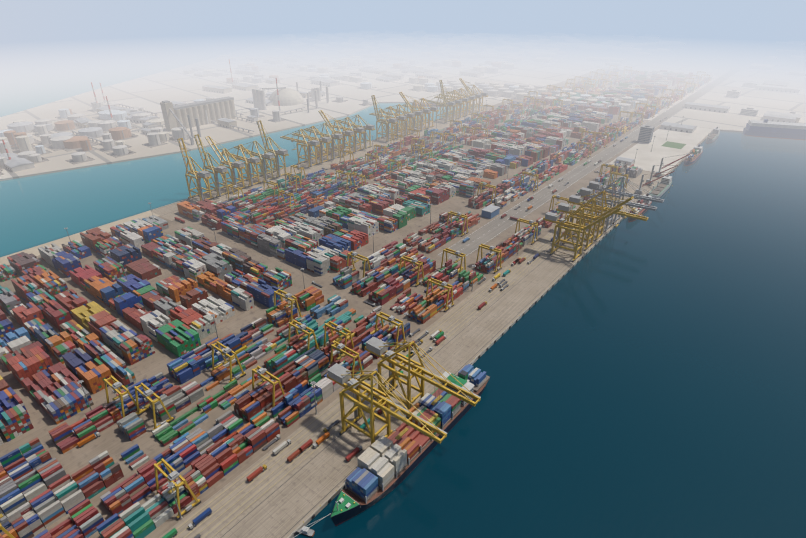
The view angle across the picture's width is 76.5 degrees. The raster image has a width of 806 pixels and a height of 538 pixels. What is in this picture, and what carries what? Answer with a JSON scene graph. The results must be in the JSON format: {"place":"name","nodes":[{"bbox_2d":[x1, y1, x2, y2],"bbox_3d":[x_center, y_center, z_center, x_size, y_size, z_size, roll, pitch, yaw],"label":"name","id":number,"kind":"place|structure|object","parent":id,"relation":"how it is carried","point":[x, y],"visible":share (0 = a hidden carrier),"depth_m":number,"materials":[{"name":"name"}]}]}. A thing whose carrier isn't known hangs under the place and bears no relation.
{"place":"outdoors","nodes":[
{"label":"outdoors","id":0,"kind":"place"},
{"bbox_2d":[0,68,712,537],"bbox_3d":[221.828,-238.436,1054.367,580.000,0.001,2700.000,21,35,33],"label":"yard pavement","id":1,"kind":"structure","parent":0,"point":[114,442],"depth_m":537.91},
{"bbox_2d":[0,514,14,537],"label":"gantry crane","id":2,"kind":"object","parent":1,"relation":"on","point":[3,529],"visible":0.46,"depth_m":301.81,"materials":[{"name":"paint"}]},
{"bbox_2d":[0,211,159,264],"bbox_3d":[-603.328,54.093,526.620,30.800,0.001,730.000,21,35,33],"label":"quay","id":3,"kind":"structure","parent":1,"relation":"on","point":[58,243],"depth_m":696.68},
{"bbox_2d":[104,375,142,417],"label":"gantry crane","id":4,"kind":"object","parent":1,"relation":"on","point":[116,385],"visible":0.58,"depth_m":402.11,"materials":[{"name":"paint"}]},
{"bbox_2d":[134,383,173,429],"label":"gantry crane","id":5,"kind":"object","parent":1,"relation":"on","point":[147,393],"visible":0.85,"depth_m":396.83,"materials":[{"name":"paint"}]},
{"bbox_2d":[154,458,200,519],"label":"gantry crane","id":6,"kind":"object","parent":1,"relation":"on","point":[173,475],"visible":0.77,"depth_m":331.66,"materials":[{"name":"paint"}]},
{"bbox_2d":[211,341,245,382],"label":"gantry crane","id":7,"kind":"object","parent":1,"relation":"on","point":[225,351],"visible":0.83,"depth_m":444.99,"materials":[{"name":"paint"}]},
{"bbox_2d":[0,111,464,257],"bbox_3d":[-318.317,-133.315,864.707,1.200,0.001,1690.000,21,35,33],"label":"quay coping","id":8,"kind":"object","parent":1,"relation":"on","point":[127,217],"visible":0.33,"depth_m":741.93,"materials":[{"name":"beige"}]},
{"bbox_2d":[227,184,243,200],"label":"gantry crane","id":9,"kind":"object","parent":1,"relation":"on","point":[235,187],"visible":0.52,"depth_m":800.24,"materials":[{"name":"paint"}]},
{"bbox_2d":[252,366,284,407],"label":"gantry crane","id":10,"kind":"object","parent":1,"relation":"on","point":[260,371],"visible":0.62,"depth_m":414.25,"materials":[{"name":"paint"}]},
{"bbox_2d":[263,180,281,197],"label":"gantry crane","id":11,"kind":"object","parent":1,"relation":"on","point":[267,182],"visible":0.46,"depth_m":818.34,"materials":[{"name":"paint"}]},
{"bbox_2d":[278,190,295,207],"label":"gantry crane","id":12,"kind":"object","parent":1,"relation":"on","point":[285,192],"visible":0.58,"depth_m":777.25,"materials":[{"name":"paint"}]},
{"bbox_2d":[274,289,301,322],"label":"gantry crane","id":13,"kind":"object","parent":1,"relation":"on","point":[287,296],"visible":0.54,"depth_m":520.28,"materials":[{"name":"paint"}]},
{"bbox_2d":[285,173,301,192],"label":"gantry crane","id":14,"kind":"object","parent":1,"relation":"on","point":[292,175],"visible":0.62,"depth_m":849.68,"materials":[{"name":"paint"}]},
{"bbox_2d":[290,165,306,182],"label":"gantry crane","id":15,"kind":"object","parent":1,"relation":"on","point":[297,167],"visible":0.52,"depth_m":886.93,"materials":[{"name":"paint"}]},
{"bbox_2d":[287,320,319,350],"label":"gantry crane","id":16,"kind":"object","parent":1,"relation":"on","point":[301,328],"visible":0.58,"depth_m":471.62,"materials":[{"name":"paint"}]},
{"bbox_2d":[150,108,487,220],"bbox_3d":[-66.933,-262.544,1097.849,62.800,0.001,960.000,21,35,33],"label":"apron","id":17,"kind":"object","parent":1,"relation":"on","point":[169,212],"visible":0.4,"depth_m":966.83,"materials":[{"name":"concrete"}]},
{"bbox_2d":[177,138,213,200],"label":"gantry crane","id":18,"kind":"object","parent":17,"relation":"on","point":[204,174],"visible":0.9,"depth_m":807.27,"materials":[{"name":"paint"}]},
{"bbox_2d":[194,134,230,197],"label":"gantry crane","id":19,"kind":"object","parent":17,"relation":"on","point":[221,169],"visible":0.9,"depth_m":828.56,"materials":[{"name":"paint"}]},
{"bbox_2d":[205,136,246,191],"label":"gantry crane","id":20,"kind":"object","parent":17,"relation":"on","point":[238,165],"visible":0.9,"depth_m":853.86,"materials":[{"name":"paint"}]},
{"bbox_2d":[221,144,260,186],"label":"gantry crane","id":21,"kind":"object","parent":17,"relation":"on","point":[252,161],"visible":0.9,"depth_m":873.96,"materials":[{"name":"paint"}]},
{"bbox_2d":[234,140,274,181],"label":"gantry crane","id":22,"kind":"object","parent":17,"relation":"on","point":[268,156],"visible":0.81,"depth_m":895.24,"materials":[{"name":"paint"}]},
{"bbox_2d":[257,120,288,177],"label":"gantry crane","id":23,"kind":"object","parent":17,"relation":"on","point":[283,153],"visible":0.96,"depth_m":913.74,"materials":[{"name":"paint"}]},
{"bbox_2d":[280,129,319,167],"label":"gantry crane","id":24,"kind":"object","parent":17,"relation":"on","point":[315,143],"visible":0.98,"depth_m":970.78,"materials":[{"name":"paint"}]},
{"bbox_2d":[292,126,331,163],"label":"gantry crane","id":25,"kind":"object","parent":17,"relation":"on","point":[322,140],"visible":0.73,"depth_m":988.37,"materials":[{"name":"paint"}]},
{"bbox_2d":[305,123,342,159],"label":"gantry crane","id":26,"kind":"object","parent":17,"relation":"on","point":[338,136],"visible":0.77,"depth_m":1011.11,"materials":[{"name":"paint"}]},
{"bbox_2d":[318,110,354,156],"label":"gantry crane","id":27,"kind":"object","parent":17,"relation":"on","point":[349,133],"visible":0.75,"depth_m":1031.53,"materials":[{"name":"paint"}]},
{"bbox_2d":[326,117,364,152],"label":"gantry crane","id":28,"kind":"object","parent":17,"relation":"on","point":[359,130],"visible":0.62,"depth_m":1052.69,"materials":[{"name":"paint"}]},
{"bbox_2d":[338,114,374,149],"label":"gantry crane","id":29,"kind":"object","parent":17,"relation":"on","point":[369,127],"visible":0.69,"depth_m":1075.06,"materials":[{"name":"paint"}]},
{"bbox_2d":[371,95,397,141],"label":"gantry crane","id":30,"kind":"object","parent":17,"relation":"on","point":[388,121],"visible":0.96,"depth_m":1125.70,"materials":[{"name":"paint"}]},
{"bbox_2d":[369,106,406,138],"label":"gantry crane","id":31,"kind":"object","parent":17,"relation":"on","point":[401,117],"visible":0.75,"depth_m":1147.21,"materials":[{"name":"paint"}]},
{"bbox_2d":[378,104,415,135],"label":"gantry crane","id":32,"kind":"object","parent":17,"relation":"on","point":[409,115],"visible":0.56,"depth_m":1170.46,"materials":[{"name":"paint"}]},
{"bbox_2d":[386,102,423,133],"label":"gantry crane","id":33,"kind":"object","parent":17,"relation":"on","point":[417,113],"visible":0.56,"depth_m":1190.69,"materials":[{"name":"paint"}]},
{"bbox_2d":[399,92,430,130],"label":"gantry crane","id":34,"kind":"object","parent":17,"relation":"on","point":[425,111],"visible":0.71,"depth_m":1213.41,"materials":[{"name":"paint"}]},
{"bbox_2d":[402,98,438,128],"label":"gantry crane","id":35,"kind":"object","parent":17,"relation":"on","point":[433,108],"visible":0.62,"depth_m":1232.56,"materials":[{"name":"paint"}]},
{"bbox_2d":[420,93,455,122],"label":"gantry crane","id":36,"kind":"object","parent":17,"relation":"on","point":[446,105],"visible":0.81,"depth_m":1286.21,"materials":[{"name":"paint"}]},
{"bbox_2d":[439,80,462,119],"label":"gantry crane","id":37,"kind":"object","parent":17,"relation":"on","point":[457,101],"visible":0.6,"depth_m":1303.51,"materials":[{"name":"paint"}]},
{"bbox_2d":[436,90,469,118],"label":"gantry crane","id":38,"kind":"object","parent":17,"relation":"on","point":[463,101],"visible":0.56,"depth_m":1326.41,"materials":[{"name":"paint"}]},
{"bbox_2d":[441,88,475,115],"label":"gantry crane","id":39,"kind":"object","parent":17,"relation":"on","point":[470,97],"visible":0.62,"depth_m":1347.45,"materials":[{"name":"paint"}]},
{"bbox_2d":[449,87,481,113],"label":"gantry crane","id":40,"kind":"object","parent":17,"relation":"on","point":[478,96],"visible":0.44,"depth_m":1370.74,"materials":[{"name":"paint"}]},
{"bbox_2d":[459,78,487,111],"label":"gantry crane","id":41,"kind":"object","parent":17,"relation":"on","point":[483,94],"visible":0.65,"depth_m":1395.41,"materials":[{"name":"paint"}]},
{"bbox_2d":[7,117,666,537],"bbox_3d":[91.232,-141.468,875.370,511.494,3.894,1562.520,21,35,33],"label":"trucks","id":42,"kind":"object","parent":1,"relation":"on","point":[439,335],"visible":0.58,"depth_m":400.68,"materials":[{"name":"paint"}]},
{"bbox_2d":[323,321,353,356],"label":"gantry crane","id":43,"kind":"object","parent":1,"relation":"on","point":[339,328],"visible":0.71,"depth_m":470.36,"materials":[{"name":"paint"}]},
{"bbox_2d":[335,170,351,190],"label":"gantry crane","id":44,"kind":"object","parent":1,"relation":"on","point":[344,173],"visible":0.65,"depth_m":862.46,"materials":[{"name":"paint"}]},
{"bbox_2d":[330,342,363,378],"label":"gantry crane","id":45,"kind":"object","parent":1,"relation":"on","point":[338,347],"visible":0.67,"depth_m":443.69,"materials":[{"name":"paint"}]},
{"bbox_2d":[340,149,353,161],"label":"gantry crane","id":46,"kind":"object","parent":1,"relation":"on","point":[345,150],"visible":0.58,"depth_m":973.90,"materials":[{"name":"paint"}]},
{"bbox_2d":[0,68,711,537],"bbox_3d":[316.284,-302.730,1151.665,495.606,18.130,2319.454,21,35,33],"label":"shipping containers","id":47,"kind":"object","parent":1,"relation":"on","point":[336,226],"visible":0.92,"depth_m":547.00,"materials":[{"name":"metal"}]},
{"bbox_2d":[350,172,365,185],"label":"gantry crane","id":48,"kind":"object","parent":1,"relation":"on","point":[358,175],"visible":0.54,"depth_m":852.45,"materials":[{"name":"paint"}]},
{"bbox_2d":[347,251,369,277],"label":"gantry crane","id":49,"kind":"object","parent":1,"relation":"on","point":[353,255],"visible":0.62,"depth_m":596.51,"materials":[{"name":"paint"}]},
{"bbox_2d":[365,153,379,167],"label":"gantry crane","id":50,"kind":"object","parent":1,"relation":"on","point":[372,155],"visible":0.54,"depth_m":948.64,"materials":[{"name":"paint"}]},
{"bbox_2d":[64,100,684,518],"bbox_3d":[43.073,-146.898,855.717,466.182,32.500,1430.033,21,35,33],"label":"light poles","id":51,"kind":"object","parent":1,"relation":"on","point":[172,484],"visible":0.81,"depth_m":578.58,"materials":[{"name":"metal"}]},
{"bbox_2d":[373,144,387,157],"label":"gantry crane","id":52,"kind":"object","parent":1,"relation":"on","point":[381,146],"visible":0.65,"depth_m":1003.38,"materials":[{"name":"paint"}]},
{"bbox_2d":[375,312,406,350],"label":"gantry crane","id":53,"kind":"object","parent":1,"relation":"on","point":[391,318],"visible":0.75,"depth_m":484.23,"materials":[{"name":"paint"}]},
{"bbox_2d":[386,159,401,172],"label":"gantry crane","id":54,"kind":"object","parent":1,"relation":"on","point":[395,161],"visible":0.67,"depth_m":919.44,"materials":[{"name":"paint"}]},
{"bbox_2d":[390,133,404,149],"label":"gantry crane","id":55,"kind":"object","parent":1,"relation":"on","point":[398,136],"visible":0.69,"depth_m":1079.22,"materials":[{"name":"paint"}]},
{"bbox_2d":[399,255,423,286],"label":"gantry crane","id":56,"kind":"object","parent":1,"relation":"on","point":[414,261],"visible":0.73,"depth_m":586.41,"materials":[{"name":"paint"}]},
{"bbox_2d":[159,171,663,537],"bbox_3d":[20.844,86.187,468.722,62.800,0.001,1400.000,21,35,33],"label":"apron","id":57,"kind":"object","parent":1,"relation":"on","point":[285,508],"visible":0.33,"depth_m":397.72,"materials":[{"name":"concrete"}]},
{"bbox_2d":[327,363,446,444],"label":"gantry crane","id":58,"kind":"object","parent":57,"relation":"on","point":[339,374],"visible":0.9,"depth_m":371.00,"materials":[{"name":"paint"}]},
{"bbox_2d":[176,190,622,537],"bbox_3d":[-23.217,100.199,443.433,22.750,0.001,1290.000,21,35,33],"label":"apron lane markings","id":59,"kind":"object","parent":57,"relation":"on","point":[345,412],"visible":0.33,"depth_m":394.60,"materials":[{"name":"beige paint"}]},
{"bbox_2d":[365,337,480,409],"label":"gantry crane","id":60,"kind":"object","parent":57,"relation":"on","point":[376,346],"visible":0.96,"depth_m":398.85,"materials":[{"name":"paint"}]},
{"bbox_2d":[152,115,705,537],"bbox_3d":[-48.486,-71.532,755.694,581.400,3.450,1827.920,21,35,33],"label":"quay hardware","id":61,"kind":"object","parent":57,"relation":"on","point":[313,517],"visible":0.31,"depth_m":480.89,"materials":[{"name":"paint"}]},
{"bbox_2d":[543,206,622,261],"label":"gantry crane","id":62,"kind":"object","parent":57,"relation":"on","point":[551,217],"visible":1,"depth_m":637.52,"materials":[{"name":"paint"}]},
{"bbox_2d":[556,196,633,250],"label":"gantry crane","id":63,"kind":"object","parent":57,"relation":"on","point":[564,207],"visible":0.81,"depth_m":662.62,"materials":[{"name":"paint"}]},
{"bbox_2d":[567,190,648,240],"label":"gantry crane","id":64,"kind":"object","parent":57,"relation":"on","point":[573,199],"visible":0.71,"depth_m":683.42,"materials":[{"name":"paint"}]},
{"bbox_2d":[578,183,656,231],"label":"gantry crane","id":65,"kind":"object","parent":57,"relation":"on","point":[585,191],"visible":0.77,"depth_m":707.70,"materials":[{"name":"paint"}]},
{"bbox_2d":[608,172,628,191],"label":"gantry crane","id":66,"kind":"object","parent":57,"relation":"on","point":[622,174],"visible":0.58,"depth_m":855.32,"materials":[{"name":"paint"}]},
{"bbox_2d":[587,176,663,223],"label":"gantry crane","id":67,"kind":"object","parent":57,"relation":"on","point":[593,185],"visible":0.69,"depth_m":729.50,"materials":[{"name":"paint"}]},
{"bbox_2d":[634,171,673,194],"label":"mobile harbour crane","id":68,"kind":"object","parent":57,"relation":"on","point":[639,191],"visible":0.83,"depth_m":833.39,"materials":[{"name":"paint"}]},
{"bbox_2d":[644,165,677,185],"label":"mobile harbour crane","id":69,"kind":"object","parent":57,"relation":"on","point":[649,180],"visible":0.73,"depth_m":874.41,"materials":[{"name":"paint"}]},
{"bbox_2d":[652,153,690,176],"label":"mobile harbour crane","id":70,"kind":"object","parent":57,"relation":"on","point":[659,175],"visible":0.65,"depth_m":914.69,"materials":[{"name":"paint"}]},
{"bbox_2d":[411,138,424,153],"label":"gantry crane","id":71,"kind":"object","parent":1,"relation":"on","point":[419,139],"visible":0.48,"depth_m":1046.73,"materials":[{"name":"paint"}]},
{"bbox_2d":[411,143,424,154],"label":"gantry crane","id":72,"kind":"object","parent":1,"relation":"on","point":[415,144],"visible":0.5,"depth_m":1009.77,"materials":[{"name":"paint"}]},
{"bbox_2d":[417,147,432,160],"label":"gantry crane","id":73,"kind":"object","parent":1,"relation":"on","point":[423,148],"visible":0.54,"depth_m":984.18,"materials":[{"name":"paint"}]},
{"bbox_2d":[429,131,442,145],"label":"gantry crane","id":74,"kind":"object","parent":1,"relation":"on","point":[435,132],"visible":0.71,"depth_m":1094.31,"materials":[{"name":"paint"}]},
{"bbox_2d":[426,278,453,311],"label":"gantry crane","id":75,"kind":"object","parent":1,"relation":"on","point":[444,284],"visible":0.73,"depth_m":541.68,"materials":[{"name":"paint"}]},
{"bbox_2d":[442,133,455,147],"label":"gantry crane","id":76,"kind":"object","parent":1,"relation":"on","point":[450,134],"visible":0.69,"depth_m":1086.34,"materials":[{"name":"paint"}]},
{"bbox_2d":[441,248,466,272],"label":"gantry crane","id":77,"kind":"object","parent":1,"relation":"on","point":[456,253],"visible":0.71,"depth_m":604.64,"materials":[{"name":"paint"}]},
{"bbox_2d":[450,119,461,132],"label":"gantry crane","id":78,"kind":"object","parent":1,"relation":"on","point":[454,120],"visible":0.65,"depth_m":1189.52,"materials":[{"name":"paint"}]},
{"bbox_2d":[447,211,467,236],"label":"gantry crane","id":79,"kind":"object","parent":1,"relation":"on","point":[451,213],"visible":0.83,"depth_m":704.41,"materials":[{"name":"paint"}]},
{"bbox_2d":[461,126,474,135],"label":"gantry crane","id":80,"kind":"object","parent":1,"relation":"on","point":[470,127],"visible":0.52,"depth_m":1134.77,"materials":[{"name":"paint"}]},
{"bbox_2d":[474,127,487,136],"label":"gantry crane","id":81,"kind":"object","parent":1,"relation":"on","point":[482,128],"visible":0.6,"depth_m":1124.97,"materials":[{"name":"paint"}]},
{"bbox_2d":[477,182,495,203],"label":"gantry crane","id":82,"kind":"object","parent":1,"relation":"on","point":[484,184],"visible":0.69,"depth_m":806.98,"materials":[{"name":"paint"}]},
{"bbox_2d":[476,244,501,273],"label":"gantry crane","id":83,"kind":"object","parent":1,"relation":"on","point":[491,248],"visible":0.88,"depth_m":614.27,"materials":[{"name":"paint"}]},
{"bbox_2d":[287,134,709,537],"bbox_3d":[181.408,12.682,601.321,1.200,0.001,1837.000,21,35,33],"label":"quay coping","id":84,"kind":"object","parent":1,"relation":"on","point":[323,503],"visible":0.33,"depth_m":507.07,"materials":[{"name":"beige"}]},
{"bbox_2d":[515,218,537,244],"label":"gantry crane","id":85,"kind":"object","parent":1,"relation":"on","point":[532,222],"visible":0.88,"depth_m":682.67,"materials":[{"name":"paint"}]},
{"bbox_2d":[519,171,538,191],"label":"gantry crane","id":86,"kind":"object","parent":1,"relation":"on","point":[532,174],"visible":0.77,"depth_m":856.80,"materials":[{"name":"paint"}]},
{"bbox_2d":[549,195,570,218],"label":"gantry crane","id":87,"kind":"object","parent":1,"relation":"on","point":[557,197],"visible":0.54,"depth_m":760.32,"materials":[{"name":"paint"}]},
{"bbox_2d":[576,141,591,158],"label":"gantry crane","id":88,"kind":"object","parent":1,"relation":"on","point":[583,142],"visible":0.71,"depth_m":1023.48,"materials":[{"name":"paint"}]},
{"bbox_2d":[593,132,608,147],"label":"gantry crane","id":89,"kind":"object","parent":1,"relation":"on","point":[602,133],"visible":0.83,"depth_m":1090.12,"materials":[{"name":"paint"}]},
{"bbox_2d":[599,163,617,181],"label":"gantry crane","id":90,"kind":"object","parent":1,"relation":"on","point":[608,165],"visible":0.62,"depth_m":894.58,"materials":[{"name":"paint"}]},
{"bbox_2d":[603,126,618,141],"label":"gantry crane","id":91,"kind":"object","parent":1,"relation":"on","point":[614,127],"visible":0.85,"depth_m":1132.16,"materials":[{"name":"paint"}]},
{"bbox_2d":[629,112,643,125],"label":"gantry crane","id":92,"kind":"object","parent":1,"relation":"on","point":[635,113],"visible":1,"depth_m":1264.63,"materials":[{"name":"paint"}]},
{"bbox_2d":[0,0,805,537],"bbox_3d":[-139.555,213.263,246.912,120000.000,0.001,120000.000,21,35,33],"label":"sea","id":93,"kind":"structure","parent":0,"point":[646,378],"depth_m":516.09,"materials":[{"name":"liquid"}]},
{"bbox_2d":[298,526,314,537],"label":"mooring boat","id":94,"kind":"object","parent":93,"relation":"on","point":[309,532],"visible":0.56,"depth_m":325.19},
{"bbox_2d":[330,364,489,525],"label":"container ship","id":95,"kind":"object","parent":93,"relation":"on","point":[386,466],"visible":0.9,"depth_m":361.29,"materials":[{"name":"paint"}]},
{"bbox_2d":[291,358,475,537],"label":"mooring lines","id":96,"kind":"object","parent":95,"relation":"attached to","point":[325,516],"visible":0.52,"depth_m":324.00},
{"bbox_2d":[412,98,459,106],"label":"tanker ship","id":97,"kind":"object","parent":93,"relation":"on","point":[427,105],"visible":0.4,"depth_m":1471.77,"materials":[{"name":"paint"}]},
{"bbox_2d":[628,193,651,221],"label":"feeder ship","id":98,"kind":"object","parent":93,"relation":"on","point":[642,211],"visible":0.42,"depth_m":775.68,"materials":[{"name":"paint"}]},
{"bbox_2d":[649,174,671,197],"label":"coaster ship","id":99,"kind":"object","parent":93,"relation":"on","point":[661,188],"visible":0.92,"depth_m":864.90,"materials":[{"name":"paint"}]},
{"bbox_2d":[684,144,702,165],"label":"feeder ship","id":100,"kind":"object","parent":93,"relation":"on","point":[696,153],"visible":0.94,"depth_m":1016.76,"materials":[{"name":"paint"}]},
{"bbox_2d":[706,127,719,143],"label":"coaster ship","id":101,"kind":"object","parent":93,"relation":"on","point":[713,135],"visible":0.94,"depth_m":1159.23,"materials":[{"name":"paint"}]},
{"bbox_2d":[743,119,805,139],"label":"carrier car","id":102,"kind":"object","parent":93,"relation":"on","point":[766,128],"visible":0.92,"depth_m":1167.55,"materials":[{"name":"paint"}]},
{"bbox_2d":[0,0,805,537],"bbox_3d":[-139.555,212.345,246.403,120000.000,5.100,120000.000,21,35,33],"label":"ground","id":103,"kind":"structure","parent":0,"point":[768,24],"depth_m":2156.36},
{"bbox_2d":[0,30,649,174],"bbox_3d":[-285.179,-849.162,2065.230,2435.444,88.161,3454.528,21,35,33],"label":"industrial shore","id":104,"kind":"structure","parent":103,"relation":"on","point":[19,151],"depth_m":1475.36,"materials":[{"name":"paint"}]},
{"bbox_2d":[282,15,805,218],"bbox_3d":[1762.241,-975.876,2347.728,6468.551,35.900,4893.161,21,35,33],"label":"buildings","id":105,"kind":"structure","parent":103,"relation":"on","point":[490,211],"depth_m":3056.08,"materials":[{"name":"paint"}]},
{"bbox_2d":[608,127,712,173],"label":"paved yard","id":106,"kind":"structure","parent":103,"relation":"on","point":[646,159],"depth_m":1078.78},
{"bbox_2d":[662,141,685,148],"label":"lawn patch","id":107,"kind":"object","parent":106,"relation":"on","point":[674,145],"visible":1,"depth_m":1105.72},
{"bbox_2d":[438,69,739,261],"bbox_3d":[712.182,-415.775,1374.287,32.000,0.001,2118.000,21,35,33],"label":"port road","id":108,"kind":"structure","parent":0,"point":[489,231],"depth_m":875.93,"materials":[{"name":"asphalt"}]},
{"bbox_2d":[450,73,725,256],"bbox_3d":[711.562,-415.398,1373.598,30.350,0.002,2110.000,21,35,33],"label":"road markings","id":109,"kind":"object","parent":108,"relation":"on","point":[557,179],"visible":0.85,"depth_m":889.12,"materials":[{"name":"grey paint"}]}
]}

